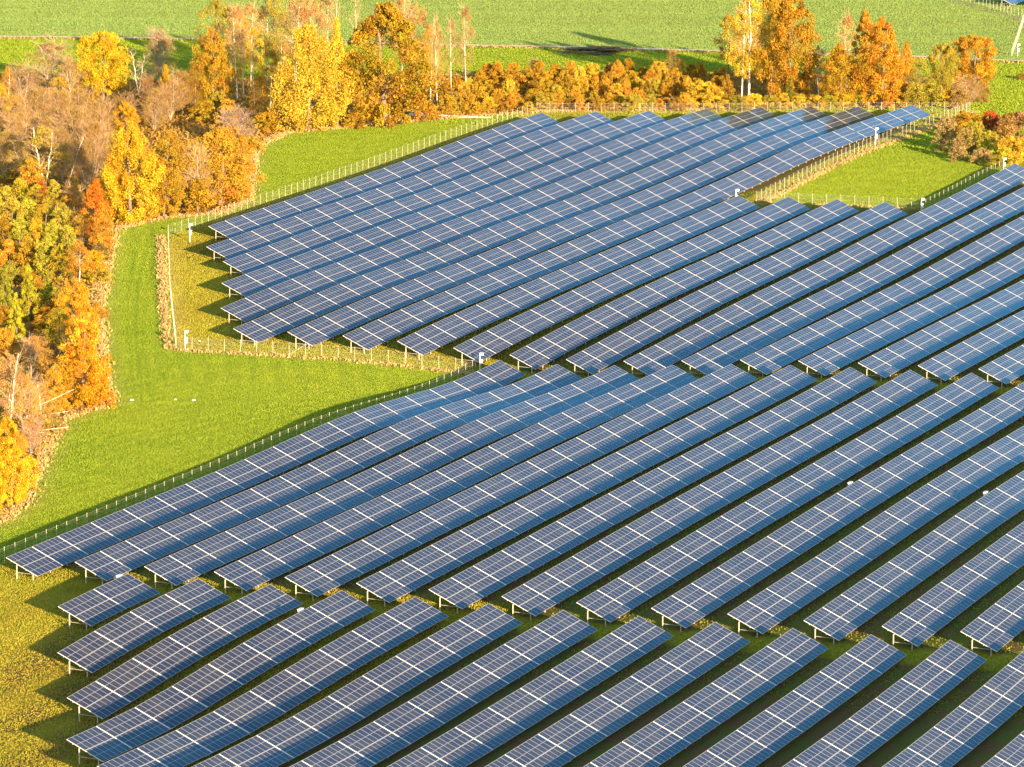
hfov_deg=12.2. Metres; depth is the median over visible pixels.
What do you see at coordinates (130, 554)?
solar panel row
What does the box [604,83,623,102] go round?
shrub
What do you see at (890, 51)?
tree
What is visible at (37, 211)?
shrub
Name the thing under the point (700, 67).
shrub
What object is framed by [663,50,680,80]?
tree
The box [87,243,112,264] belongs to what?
shrub
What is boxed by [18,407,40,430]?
shrub
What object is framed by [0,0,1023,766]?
ground
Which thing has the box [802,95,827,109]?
shrub
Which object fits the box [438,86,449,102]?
shrub
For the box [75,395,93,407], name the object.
shrub
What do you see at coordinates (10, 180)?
shrub
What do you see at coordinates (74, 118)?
tree
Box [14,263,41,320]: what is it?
tree
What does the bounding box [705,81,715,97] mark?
shrub
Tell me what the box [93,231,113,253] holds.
shrub
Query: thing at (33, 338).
tree
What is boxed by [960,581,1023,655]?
solar panel row
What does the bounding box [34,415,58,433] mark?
shrub
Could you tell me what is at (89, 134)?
tree
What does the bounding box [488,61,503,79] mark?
shrub
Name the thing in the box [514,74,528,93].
shrub
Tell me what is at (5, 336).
tree
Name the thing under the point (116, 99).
tree
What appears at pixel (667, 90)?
shrub
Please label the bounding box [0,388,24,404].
shrub
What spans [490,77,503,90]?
shrub
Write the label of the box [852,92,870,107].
shrub
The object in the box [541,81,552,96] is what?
shrub
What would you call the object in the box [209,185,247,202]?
shrub
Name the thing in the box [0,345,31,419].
tree
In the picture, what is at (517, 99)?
shrub
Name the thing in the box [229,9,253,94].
tree
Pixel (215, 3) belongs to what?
tree
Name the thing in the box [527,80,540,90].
shrub
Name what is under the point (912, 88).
shrub
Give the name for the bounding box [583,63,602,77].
shrub
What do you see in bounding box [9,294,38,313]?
shrub
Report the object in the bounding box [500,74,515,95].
shrub
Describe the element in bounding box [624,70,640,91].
shrub
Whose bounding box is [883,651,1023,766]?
solar panel row
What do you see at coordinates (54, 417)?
shrub
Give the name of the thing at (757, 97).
shrub
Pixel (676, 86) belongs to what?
shrub
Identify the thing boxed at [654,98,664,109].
shrub
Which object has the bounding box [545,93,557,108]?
shrub
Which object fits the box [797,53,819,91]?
tree
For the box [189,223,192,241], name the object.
camera mast
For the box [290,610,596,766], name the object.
solar panel row
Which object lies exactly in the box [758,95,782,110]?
shrub
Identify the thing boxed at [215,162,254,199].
tree
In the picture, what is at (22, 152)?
tree
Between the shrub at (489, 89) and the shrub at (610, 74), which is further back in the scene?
the shrub at (610, 74)
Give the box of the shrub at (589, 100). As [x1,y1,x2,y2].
[585,98,593,106]
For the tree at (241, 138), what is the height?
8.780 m
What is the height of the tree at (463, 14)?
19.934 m
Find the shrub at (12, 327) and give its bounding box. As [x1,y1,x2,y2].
[2,323,19,335]
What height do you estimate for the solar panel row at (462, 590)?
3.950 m
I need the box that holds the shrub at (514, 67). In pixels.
[502,62,522,81]
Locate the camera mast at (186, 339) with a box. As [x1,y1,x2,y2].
[185,330,188,349]
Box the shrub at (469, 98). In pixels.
[459,94,480,114]
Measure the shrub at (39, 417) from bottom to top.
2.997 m
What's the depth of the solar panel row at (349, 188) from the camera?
818.17 m
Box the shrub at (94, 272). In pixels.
[81,268,114,283]
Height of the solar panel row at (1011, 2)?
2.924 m
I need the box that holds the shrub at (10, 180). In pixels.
[0,169,19,183]
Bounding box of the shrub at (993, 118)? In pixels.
[986,115,1005,133]
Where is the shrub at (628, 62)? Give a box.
[621,57,635,79]
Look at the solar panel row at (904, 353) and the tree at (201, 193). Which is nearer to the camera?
the solar panel row at (904, 353)
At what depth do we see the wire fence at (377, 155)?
839.87 m
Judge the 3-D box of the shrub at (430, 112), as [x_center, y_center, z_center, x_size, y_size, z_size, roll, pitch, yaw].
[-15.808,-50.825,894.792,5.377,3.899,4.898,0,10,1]
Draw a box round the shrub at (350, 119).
[342,112,367,128]
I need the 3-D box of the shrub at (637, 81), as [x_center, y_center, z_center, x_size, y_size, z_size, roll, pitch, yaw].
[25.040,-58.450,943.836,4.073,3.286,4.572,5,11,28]
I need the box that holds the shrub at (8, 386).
[0,380,11,399]
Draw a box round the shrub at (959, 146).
[948,138,967,161]
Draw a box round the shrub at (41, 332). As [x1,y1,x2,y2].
[35,329,53,346]
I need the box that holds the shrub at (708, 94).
[698,85,728,110]
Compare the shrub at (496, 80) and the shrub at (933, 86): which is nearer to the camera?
the shrub at (933, 86)
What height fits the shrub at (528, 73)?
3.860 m
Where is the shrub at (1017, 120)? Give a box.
[1006,111,1023,144]
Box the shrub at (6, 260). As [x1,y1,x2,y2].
[0,254,15,267]
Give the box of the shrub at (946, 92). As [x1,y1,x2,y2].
[936,88,959,106]
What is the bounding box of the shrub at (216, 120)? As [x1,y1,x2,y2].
[213,106,239,124]
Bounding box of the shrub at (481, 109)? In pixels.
[471,103,485,112]
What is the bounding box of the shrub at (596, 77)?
[589,74,601,89]
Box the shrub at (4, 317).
[0,312,14,324]
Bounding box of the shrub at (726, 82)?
[716,74,735,101]
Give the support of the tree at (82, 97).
on the ground at (1000, 738)
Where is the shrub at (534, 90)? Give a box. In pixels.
[527,88,539,102]
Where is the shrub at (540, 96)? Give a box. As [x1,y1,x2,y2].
[533,91,548,109]
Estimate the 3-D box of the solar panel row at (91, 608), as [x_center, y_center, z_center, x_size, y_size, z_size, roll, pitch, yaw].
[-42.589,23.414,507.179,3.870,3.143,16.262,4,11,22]
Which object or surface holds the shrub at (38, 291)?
on the ground at (1000, 738)
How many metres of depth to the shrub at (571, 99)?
915.90 m
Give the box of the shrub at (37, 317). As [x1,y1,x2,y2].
[27,314,45,329]
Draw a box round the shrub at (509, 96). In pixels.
[505,92,516,111]
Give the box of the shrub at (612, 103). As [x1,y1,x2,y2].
[604,101,621,111]
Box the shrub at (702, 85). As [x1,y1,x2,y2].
[687,80,709,108]
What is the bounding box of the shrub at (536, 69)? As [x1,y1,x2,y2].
[531,60,544,79]
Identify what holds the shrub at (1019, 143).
on the ground at (1000, 738)
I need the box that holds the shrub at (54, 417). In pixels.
[41,410,67,423]
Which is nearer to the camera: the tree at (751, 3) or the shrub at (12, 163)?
the shrub at (12, 163)
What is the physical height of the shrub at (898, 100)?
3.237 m
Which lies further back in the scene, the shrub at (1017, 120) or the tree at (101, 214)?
the shrub at (1017, 120)
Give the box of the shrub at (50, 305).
[40,301,60,314]
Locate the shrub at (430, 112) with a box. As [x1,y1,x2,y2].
[413,101,440,121]
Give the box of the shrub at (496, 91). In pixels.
[491,89,505,103]
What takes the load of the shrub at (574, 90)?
on the ground at (1000, 738)
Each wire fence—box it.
[0,361,472,562]
[168,233,175,342]
[171,105,528,232]
[177,337,472,372]
[550,102,961,111]
[757,103,966,200]
[762,192,925,208]
[927,161,1001,207]
[965,0,1019,16]
[1012,15,1023,51]
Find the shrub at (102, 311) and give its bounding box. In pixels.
[89,302,109,318]
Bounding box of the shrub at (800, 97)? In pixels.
[789,93,810,108]
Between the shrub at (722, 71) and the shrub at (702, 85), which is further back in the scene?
the shrub at (722, 71)
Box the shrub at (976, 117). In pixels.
[963,112,982,123]
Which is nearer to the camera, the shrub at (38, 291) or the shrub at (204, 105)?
the shrub at (38, 291)
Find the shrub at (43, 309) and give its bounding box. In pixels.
[34,306,50,321]
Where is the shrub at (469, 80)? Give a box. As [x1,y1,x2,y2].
[459,77,474,91]
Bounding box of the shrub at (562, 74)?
[552,70,574,93]
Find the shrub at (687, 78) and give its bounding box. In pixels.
[680,75,691,90]
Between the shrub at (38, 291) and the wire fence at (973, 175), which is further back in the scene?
the wire fence at (973, 175)
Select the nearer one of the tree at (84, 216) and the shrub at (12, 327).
the shrub at (12, 327)
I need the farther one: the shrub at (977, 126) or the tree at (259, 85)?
the tree at (259, 85)
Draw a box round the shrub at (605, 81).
[599,76,610,97]
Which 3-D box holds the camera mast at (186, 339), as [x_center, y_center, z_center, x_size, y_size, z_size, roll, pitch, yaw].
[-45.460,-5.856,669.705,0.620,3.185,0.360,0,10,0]
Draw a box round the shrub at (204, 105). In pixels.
[187,99,220,122]
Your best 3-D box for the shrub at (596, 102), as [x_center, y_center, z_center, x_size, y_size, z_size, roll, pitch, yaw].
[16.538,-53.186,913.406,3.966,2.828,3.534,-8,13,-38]
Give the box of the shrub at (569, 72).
[554,68,572,82]
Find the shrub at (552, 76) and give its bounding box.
[548,69,562,89]
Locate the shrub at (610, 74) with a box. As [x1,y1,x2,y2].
[601,71,617,92]
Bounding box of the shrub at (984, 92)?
[971,82,991,102]
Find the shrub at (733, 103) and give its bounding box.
[726,95,749,111]
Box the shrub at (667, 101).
[661,97,671,106]
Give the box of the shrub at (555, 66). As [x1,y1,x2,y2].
[548,63,561,75]
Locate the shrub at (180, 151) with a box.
[170,140,192,161]
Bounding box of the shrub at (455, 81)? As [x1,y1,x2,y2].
[446,77,464,93]
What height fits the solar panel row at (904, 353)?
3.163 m
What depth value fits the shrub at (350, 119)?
884.38 m
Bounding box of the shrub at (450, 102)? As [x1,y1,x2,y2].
[435,94,460,115]
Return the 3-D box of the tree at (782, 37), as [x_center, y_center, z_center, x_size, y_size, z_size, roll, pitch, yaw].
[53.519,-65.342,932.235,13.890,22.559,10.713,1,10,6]
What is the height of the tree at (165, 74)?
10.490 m
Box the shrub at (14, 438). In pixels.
[0,431,25,443]
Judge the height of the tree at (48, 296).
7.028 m
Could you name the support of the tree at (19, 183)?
on the ground at (1000, 738)
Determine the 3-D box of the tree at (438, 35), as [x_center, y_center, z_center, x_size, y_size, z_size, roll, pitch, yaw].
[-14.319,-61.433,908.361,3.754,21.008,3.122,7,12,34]
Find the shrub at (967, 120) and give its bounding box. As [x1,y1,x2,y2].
[949,111,976,136]
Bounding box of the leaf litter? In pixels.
[0,71,983,521]
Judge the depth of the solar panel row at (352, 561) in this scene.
565.64 m
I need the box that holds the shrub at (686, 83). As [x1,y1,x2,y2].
[676,80,692,97]
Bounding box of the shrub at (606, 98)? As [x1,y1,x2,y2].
[601,96,614,105]
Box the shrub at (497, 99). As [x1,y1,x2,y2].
[485,95,505,110]
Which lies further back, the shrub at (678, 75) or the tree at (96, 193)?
the shrub at (678, 75)
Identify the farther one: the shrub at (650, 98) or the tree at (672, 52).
the tree at (672, 52)
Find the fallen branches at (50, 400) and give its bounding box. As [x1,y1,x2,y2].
[12,389,73,418]
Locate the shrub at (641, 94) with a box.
[631,87,646,101]
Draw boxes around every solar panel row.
[6,360,524,579]
[58,574,159,629]
[58,579,230,676]
[66,591,374,764]
[67,584,302,722]
[75,364,582,584]
[97,597,448,766]
[144,365,638,589]
[192,604,522,766]
[207,112,614,261]
[209,113,559,238]
[214,365,697,594]
[221,107,777,324]
[222,109,722,298]
[223,111,666,274]
[233,106,827,345]
[285,364,756,599]
[288,107,875,346]
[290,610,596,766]
[343,105,930,353]
[356,365,816,606]
[388,616,672,766]
[398,195,759,356]
[429,367,876,613]
[454,197,809,366]
[485,622,749,766]
[502,370,936,620]
[510,199,858,373]
[566,202,906,376]
[576,373,998,626]
[584,628,827,766]
[624,164,1023,375]
[651,382,1023,631]
[682,187,1023,376]
[683,634,906,766]
[728,426,1023,637]
[740,215,1023,376]
[783,640,986,766]
[799,247,1023,377]
[804,471,1023,643]
[858,280,1023,380]
[882,522,1023,650]
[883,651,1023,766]
[918,310,1023,383]
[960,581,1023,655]
[979,344,1023,385]
[982,731,1023,766]
[1002,0,1023,4]
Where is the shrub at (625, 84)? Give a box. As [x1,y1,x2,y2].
[621,77,631,100]
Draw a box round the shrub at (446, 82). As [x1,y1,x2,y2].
[440,80,453,92]
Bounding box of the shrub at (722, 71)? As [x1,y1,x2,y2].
[714,68,732,89]
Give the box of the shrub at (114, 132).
[105,130,123,147]
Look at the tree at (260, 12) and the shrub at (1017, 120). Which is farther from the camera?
the tree at (260, 12)
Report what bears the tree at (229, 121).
on the ground at (1000, 738)
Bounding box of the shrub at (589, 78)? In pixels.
[584,76,599,91]
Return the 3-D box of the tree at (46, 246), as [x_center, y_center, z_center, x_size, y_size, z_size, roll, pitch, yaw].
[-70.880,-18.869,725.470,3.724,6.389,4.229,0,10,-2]
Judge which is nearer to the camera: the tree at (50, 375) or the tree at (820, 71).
the tree at (50, 375)
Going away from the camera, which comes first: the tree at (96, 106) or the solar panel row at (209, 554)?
the solar panel row at (209, 554)
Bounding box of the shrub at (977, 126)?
[964,121,992,151]
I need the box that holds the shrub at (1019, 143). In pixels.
[1007,137,1023,162]
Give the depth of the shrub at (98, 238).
744.97 m
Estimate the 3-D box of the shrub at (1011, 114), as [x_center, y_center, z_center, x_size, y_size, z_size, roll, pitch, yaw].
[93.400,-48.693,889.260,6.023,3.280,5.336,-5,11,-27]
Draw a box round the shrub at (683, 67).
[671,59,686,80]
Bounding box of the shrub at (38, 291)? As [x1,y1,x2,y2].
[24,287,45,303]
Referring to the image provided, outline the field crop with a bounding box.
[0,0,1023,59]
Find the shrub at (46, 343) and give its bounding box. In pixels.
[23,336,55,359]
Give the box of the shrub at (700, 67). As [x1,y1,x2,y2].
[694,63,706,80]
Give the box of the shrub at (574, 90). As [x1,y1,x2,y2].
[568,86,583,102]
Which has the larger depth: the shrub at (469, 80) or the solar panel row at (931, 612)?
the shrub at (469, 80)
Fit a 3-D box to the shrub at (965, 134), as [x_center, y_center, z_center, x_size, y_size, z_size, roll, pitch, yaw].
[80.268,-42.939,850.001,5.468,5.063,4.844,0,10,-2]
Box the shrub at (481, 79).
[472,77,484,89]
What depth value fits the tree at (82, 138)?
809.75 m
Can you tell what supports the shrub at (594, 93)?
on the ground at (1000, 738)
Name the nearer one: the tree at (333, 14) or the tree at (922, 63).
the tree at (922, 63)
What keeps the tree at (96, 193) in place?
on the ground at (1000, 738)
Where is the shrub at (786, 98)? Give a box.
[770,93,792,110]
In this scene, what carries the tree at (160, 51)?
on the ground at (1000, 738)
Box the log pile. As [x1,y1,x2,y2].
[404,112,490,117]
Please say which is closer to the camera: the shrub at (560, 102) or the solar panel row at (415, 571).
the solar panel row at (415, 571)
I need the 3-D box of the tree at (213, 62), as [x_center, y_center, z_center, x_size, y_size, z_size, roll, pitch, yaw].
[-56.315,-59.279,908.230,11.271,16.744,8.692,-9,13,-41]
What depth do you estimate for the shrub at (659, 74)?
949.05 m
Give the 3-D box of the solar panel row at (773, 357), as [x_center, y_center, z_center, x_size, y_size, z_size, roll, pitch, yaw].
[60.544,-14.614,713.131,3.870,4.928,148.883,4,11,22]
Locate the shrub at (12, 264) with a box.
[0,260,22,284]
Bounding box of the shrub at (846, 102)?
[833,94,859,108]
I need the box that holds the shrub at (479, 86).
[467,80,488,103]
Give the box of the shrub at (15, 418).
[0,405,24,423]
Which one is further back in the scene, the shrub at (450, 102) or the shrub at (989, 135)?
the shrub at (450, 102)
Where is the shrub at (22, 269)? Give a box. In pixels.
[16,267,42,280]
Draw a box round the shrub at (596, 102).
[589,98,608,111]
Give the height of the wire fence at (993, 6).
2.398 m
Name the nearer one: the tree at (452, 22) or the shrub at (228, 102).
the shrub at (228, 102)
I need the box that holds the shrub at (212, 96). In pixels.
[206,91,234,114]
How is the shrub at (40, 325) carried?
on the ground at (1000, 738)
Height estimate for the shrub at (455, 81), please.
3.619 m
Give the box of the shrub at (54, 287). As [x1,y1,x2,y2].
[46,285,64,303]
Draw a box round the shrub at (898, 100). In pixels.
[886,93,910,109]
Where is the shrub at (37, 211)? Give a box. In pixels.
[25,202,43,220]
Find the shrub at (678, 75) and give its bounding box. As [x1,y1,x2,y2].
[663,67,683,92]
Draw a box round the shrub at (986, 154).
[968,147,995,164]
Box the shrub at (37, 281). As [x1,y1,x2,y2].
[21,273,42,289]
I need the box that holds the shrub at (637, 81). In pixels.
[631,79,647,91]
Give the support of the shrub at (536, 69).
on the ground at (1000, 738)
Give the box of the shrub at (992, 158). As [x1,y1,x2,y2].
[985,154,1005,167]
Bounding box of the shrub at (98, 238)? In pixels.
[87,233,109,255]
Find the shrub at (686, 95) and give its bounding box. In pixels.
[676,92,692,107]
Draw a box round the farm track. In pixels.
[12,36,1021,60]
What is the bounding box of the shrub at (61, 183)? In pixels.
[57,177,80,195]
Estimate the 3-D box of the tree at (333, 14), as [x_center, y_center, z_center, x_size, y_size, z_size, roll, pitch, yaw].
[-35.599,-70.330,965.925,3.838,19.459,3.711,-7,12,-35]
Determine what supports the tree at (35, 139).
on the ground at (1000, 738)
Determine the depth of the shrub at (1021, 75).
976.26 m
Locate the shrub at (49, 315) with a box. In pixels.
[40,312,65,334]
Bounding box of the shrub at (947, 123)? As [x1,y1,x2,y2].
[931,117,959,151]
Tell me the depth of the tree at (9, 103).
866.06 m
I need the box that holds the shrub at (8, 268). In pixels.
[0,264,16,284]
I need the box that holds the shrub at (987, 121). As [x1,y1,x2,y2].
[981,110,997,133]
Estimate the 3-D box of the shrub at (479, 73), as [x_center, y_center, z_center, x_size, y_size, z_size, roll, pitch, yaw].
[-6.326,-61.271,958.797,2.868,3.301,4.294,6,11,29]
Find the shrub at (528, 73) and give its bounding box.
[522,65,533,81]
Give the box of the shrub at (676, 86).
[672,80,684,95]
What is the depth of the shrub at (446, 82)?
939.95 m
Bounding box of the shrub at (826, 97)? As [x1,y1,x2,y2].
[815,94,842,109]
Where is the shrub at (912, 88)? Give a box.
[899,82,928,108]
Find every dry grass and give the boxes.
[0,35,1023,63]
[0,105,979,523]
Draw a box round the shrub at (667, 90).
[658,82,673,99]
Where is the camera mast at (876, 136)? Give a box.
[875,128,878,144]
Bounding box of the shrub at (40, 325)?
[32,322,57,338]
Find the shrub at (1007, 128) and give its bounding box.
[993,114,1016,143]
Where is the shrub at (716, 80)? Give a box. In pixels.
[711,76,726,99]
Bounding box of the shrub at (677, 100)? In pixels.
[670,97,685,112]
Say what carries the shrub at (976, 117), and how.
on the ground at (1000, 738)
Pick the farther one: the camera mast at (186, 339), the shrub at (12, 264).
the shrub at (12, 264)
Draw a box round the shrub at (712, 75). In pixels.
[708,71,719,81]
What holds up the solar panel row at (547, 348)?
on the ground at (1000, 738)
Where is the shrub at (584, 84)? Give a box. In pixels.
[575,76,589,102]
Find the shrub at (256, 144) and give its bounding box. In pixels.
[245,136,265,150]
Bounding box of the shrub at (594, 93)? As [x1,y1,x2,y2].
[587,90,599,101]
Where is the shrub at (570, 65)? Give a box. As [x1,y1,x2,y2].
[565,61,578,77]
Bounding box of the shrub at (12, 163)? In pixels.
[0,155,23,168]
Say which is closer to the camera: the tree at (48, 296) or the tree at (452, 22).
the tree at (48, 296)
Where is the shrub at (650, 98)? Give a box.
[642,94,657,108]
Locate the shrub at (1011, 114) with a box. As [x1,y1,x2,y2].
[1008,112,1021,129]
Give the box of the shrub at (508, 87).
[501,78,519,97]
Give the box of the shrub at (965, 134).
[950,127,978,154]
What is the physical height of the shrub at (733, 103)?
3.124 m
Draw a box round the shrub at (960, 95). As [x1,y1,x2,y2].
[947,87,970,109]
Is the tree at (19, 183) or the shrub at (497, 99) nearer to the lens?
the tree at (19, 183)
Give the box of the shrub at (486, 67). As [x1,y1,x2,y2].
[481,63,496,79]
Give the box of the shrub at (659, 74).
[655,71,665,90]
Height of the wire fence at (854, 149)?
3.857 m
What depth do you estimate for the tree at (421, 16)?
951.67 m
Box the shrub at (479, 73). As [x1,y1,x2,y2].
[472,69,487,83]
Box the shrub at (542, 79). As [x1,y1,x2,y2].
[538,69,551,90]
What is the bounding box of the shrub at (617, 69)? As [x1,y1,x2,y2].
[611,62,624,79]
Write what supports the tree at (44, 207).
on the ground at (1000, 738)
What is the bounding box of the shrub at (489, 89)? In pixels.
[481,84,494,95]
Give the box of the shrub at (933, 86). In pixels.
[914,79,949,109]
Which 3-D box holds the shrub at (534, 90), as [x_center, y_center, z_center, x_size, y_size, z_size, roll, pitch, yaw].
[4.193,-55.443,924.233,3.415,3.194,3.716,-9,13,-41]
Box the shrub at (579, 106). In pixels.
[573,98,589,111]
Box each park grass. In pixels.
[0,222,710,766]
[168,111,966,247]
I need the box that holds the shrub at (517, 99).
[510,95,524,109]
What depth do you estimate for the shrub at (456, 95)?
919.58 m
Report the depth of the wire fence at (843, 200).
796.50 m
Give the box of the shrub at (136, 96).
[130,94,152,108]
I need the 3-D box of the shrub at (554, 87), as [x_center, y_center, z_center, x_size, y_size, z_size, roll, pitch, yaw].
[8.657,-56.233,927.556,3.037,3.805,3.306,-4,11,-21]
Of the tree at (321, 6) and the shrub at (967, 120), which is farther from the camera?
the tree at (321, 6)
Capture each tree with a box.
[0,66,17,97]
[0,83,9,114]
[0,88,39,141]
[0,110,41,161]
[0,118,26,177]
[0,185,15,217]
[0,194,24,235]
[0,217,18,250]
[0,239,22,271]
[0,267,15,317]
[0,327,21,368]
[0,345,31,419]
[0,416,28,463]
[0,436,32,506]
[0,477,6,510]
[1,363,47,430]
[3,58,51,103]
[4,135,33,177]
[5,293,26,342]
[8,214,31,252]
[11,29,85,93]
[11,80,64,124]
[12,158,48,195]
[12,178,33,216]
[12,198,42,234]
[12,331,53,371]
[13,236,39,269]
[13,453,40,490]
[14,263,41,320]
[16,415,52,453]
[19,120,73,186]
[24,111,72,166]
[24,217,45,251]
[26,184,49,210]
[29,380,59,417]
[31,87,81,126]
[31,202,52,232]
[32,238,55,275]
[34,181,47,202]
[35,269,58,308]
[36,364,74,411]
[40,123,83,180]
[42,179,68,219]
[42,219,63,256]
[44,103,96,155]
[44,307,75,353]
[46,76,75,107]
[46,244,74,281]
[47,337,112,409]
[49,278,99,327]
[51,202,75,238]
[57,51,91,100]
[57,193,81,218]
[57,311,113,366]
[58,225,78,262]
[59,131,90,176]
[59,176,86,222]
[61,83,99,131]
[63,237,92,280]
[67,213,98,243]
[68,128,108,190]
[70,30,134,102]
[72,115,126,173]
[74,95,118,147]
[78,250,110,281]
[79,179,111,234]
[86,88,105,121]
[90,204,116,247]
[90,376,116,408]
[98,121,167,224]
[99,152,133,219]
[101,91,143,132]
[106,100,140,131]
[128,49,151,93]
[132,188,159,220]
[136,68,160,107]
[136,84,181,129]
[136,157,186,215]
[141,76,193,118]
[144,27,176,80]
[144,130,197,212]
[155,64,176,116]
[168,64,199,113]
[175,135,225,206]
[176,62,208,114]
[176,126,266,204]
[184,178,213,213]
[188,27,240,111]
[192,0,239,79]
[210,102,260,138]
[213,0,250,78]
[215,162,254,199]
[224,0,250,98]
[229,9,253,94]
[233,134,256,177]
[236,0,263,85]
[245,21,266,103]
[247,76,274,116]
[249,1,284,79]
[254,65,287,106]
[260,0,294,81]
[264,39,291,82]
[267,22,357,131]
[274,0,313,80]
[291,0,331,52]
[315,0,336,75]
[322,17,352,127]
[327,0,343,65]
[333,0,442,128]
[348,0,361,69]
[392,0,415,85]
[402,0,435,83]
[420,21,445,99]
[429,10,444,109]
[443,12,460,95]
[454,3,477,95]
[525,57,546,76]
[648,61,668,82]
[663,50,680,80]
[713,13,740,73]
[721,0,761,95]
[723,0,772,94]
[749,0,796,79]
[751,6,791,92]
[752,0,822,97]
[761,65,800,101]
[785,78,794,101]
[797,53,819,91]
[810,42,828,94]
[818,43,864,107]
[834,10,858,88]
[848,9,882,95]
[849,17,910,108]
[894,40,914,99]
[899,57,928,95]
[926,43,961,90]
[941,34,997,91]
[950,73,987,103]
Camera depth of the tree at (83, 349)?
623.95 m
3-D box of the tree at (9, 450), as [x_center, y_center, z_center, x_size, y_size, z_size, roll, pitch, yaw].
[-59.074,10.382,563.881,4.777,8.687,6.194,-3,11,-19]
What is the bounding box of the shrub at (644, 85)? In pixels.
[638,82,654,100]
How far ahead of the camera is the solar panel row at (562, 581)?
555.81 m
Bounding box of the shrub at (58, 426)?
[41,417,68,433]
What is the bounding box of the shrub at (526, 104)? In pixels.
[519,101,536,113]
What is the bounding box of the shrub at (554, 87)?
[550,84,563,100]
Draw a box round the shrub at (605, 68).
[602,64,612,80]
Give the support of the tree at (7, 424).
on the ground at (1000, 738)
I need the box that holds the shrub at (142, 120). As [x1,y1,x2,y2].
[129,112,156,127]
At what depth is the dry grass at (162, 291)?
723.78 m
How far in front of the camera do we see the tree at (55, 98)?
876.96 m
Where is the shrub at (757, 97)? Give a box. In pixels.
[743,93,765,110]
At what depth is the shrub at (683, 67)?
968.07 m
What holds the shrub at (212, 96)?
on the ground at (1000, 738)
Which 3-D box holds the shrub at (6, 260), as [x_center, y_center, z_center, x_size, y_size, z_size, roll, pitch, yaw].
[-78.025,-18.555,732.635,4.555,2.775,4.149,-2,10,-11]
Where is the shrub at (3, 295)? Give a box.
[0,291,11,305]
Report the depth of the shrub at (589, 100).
917.42 m
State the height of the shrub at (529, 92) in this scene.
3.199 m
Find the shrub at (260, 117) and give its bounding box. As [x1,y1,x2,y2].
[252,111,284,131]
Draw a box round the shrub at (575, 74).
[571,65,587,87]
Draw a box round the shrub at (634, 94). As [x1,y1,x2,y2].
[628,92,645,109]
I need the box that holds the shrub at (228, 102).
[213,98,243,116]
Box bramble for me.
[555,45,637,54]
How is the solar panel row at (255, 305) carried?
on the ground at (1000, 738)
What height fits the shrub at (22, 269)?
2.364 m
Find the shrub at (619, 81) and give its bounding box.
[617,77,631,88]
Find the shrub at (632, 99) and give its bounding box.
[622,94,638,111]
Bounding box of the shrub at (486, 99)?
[481,96,498,111]
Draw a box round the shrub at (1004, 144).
[995,135,1022,164]
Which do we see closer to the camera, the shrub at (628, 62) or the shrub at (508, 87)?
the shrub at (508, 87)
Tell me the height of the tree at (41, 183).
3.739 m
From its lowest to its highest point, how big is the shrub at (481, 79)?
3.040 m
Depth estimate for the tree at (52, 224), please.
740.64 m
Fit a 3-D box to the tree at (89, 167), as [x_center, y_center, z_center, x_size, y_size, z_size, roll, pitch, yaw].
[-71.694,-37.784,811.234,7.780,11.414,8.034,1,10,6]
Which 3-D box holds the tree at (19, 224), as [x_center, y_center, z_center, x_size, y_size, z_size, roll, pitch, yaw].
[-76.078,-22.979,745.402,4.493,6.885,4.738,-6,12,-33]
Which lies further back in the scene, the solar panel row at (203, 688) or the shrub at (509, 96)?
the shrub at (509, 96)
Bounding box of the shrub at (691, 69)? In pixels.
[685,63,699,80]
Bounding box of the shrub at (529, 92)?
[522,88,540,103]
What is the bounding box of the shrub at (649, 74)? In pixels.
[641,69,659,90]
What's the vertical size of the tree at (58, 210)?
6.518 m
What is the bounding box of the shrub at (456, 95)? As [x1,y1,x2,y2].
[452,91,463,104]
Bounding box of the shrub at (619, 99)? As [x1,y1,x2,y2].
[614,95,628,107]
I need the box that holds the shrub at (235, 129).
[226,125,241,135]
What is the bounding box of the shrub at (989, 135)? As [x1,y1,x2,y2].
[976,130,1001,157]
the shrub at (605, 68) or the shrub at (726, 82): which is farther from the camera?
the shrub at (605, 68)
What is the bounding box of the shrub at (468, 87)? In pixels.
[457,81,472,104]
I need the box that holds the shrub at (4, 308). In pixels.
[0,305,14,322]
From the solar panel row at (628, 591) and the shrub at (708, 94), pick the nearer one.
the solar panel row at (628, 591)
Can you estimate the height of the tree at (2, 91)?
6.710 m
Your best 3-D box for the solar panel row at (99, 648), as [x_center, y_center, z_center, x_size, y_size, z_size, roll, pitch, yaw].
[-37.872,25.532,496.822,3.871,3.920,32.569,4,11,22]
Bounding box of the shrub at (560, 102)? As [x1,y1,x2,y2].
[551,89,567,108]
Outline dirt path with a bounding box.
[950,0,1023,23]
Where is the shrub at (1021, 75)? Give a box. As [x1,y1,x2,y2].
[1015,73,1023,79]
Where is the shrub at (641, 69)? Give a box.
[636,66,646,82]
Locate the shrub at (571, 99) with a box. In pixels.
[565,96,576,109]
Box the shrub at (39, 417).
[27,413,47,434]
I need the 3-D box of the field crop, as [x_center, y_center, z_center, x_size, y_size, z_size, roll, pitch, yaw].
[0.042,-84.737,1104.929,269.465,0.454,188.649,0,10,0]
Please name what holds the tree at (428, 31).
on the ground at (1000, 738)
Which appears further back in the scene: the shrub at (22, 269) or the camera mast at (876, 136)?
the camera mast at (876, 136)
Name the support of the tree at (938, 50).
on the ground at (1000, 738)
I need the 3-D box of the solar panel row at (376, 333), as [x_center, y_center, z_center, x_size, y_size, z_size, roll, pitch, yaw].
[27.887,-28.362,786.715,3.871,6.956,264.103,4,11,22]
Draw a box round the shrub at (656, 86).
[645,76,660,99]
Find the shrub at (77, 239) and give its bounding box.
[63,238,86,251]
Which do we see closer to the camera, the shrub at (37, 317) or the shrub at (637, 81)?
the shrub at (37, 317)

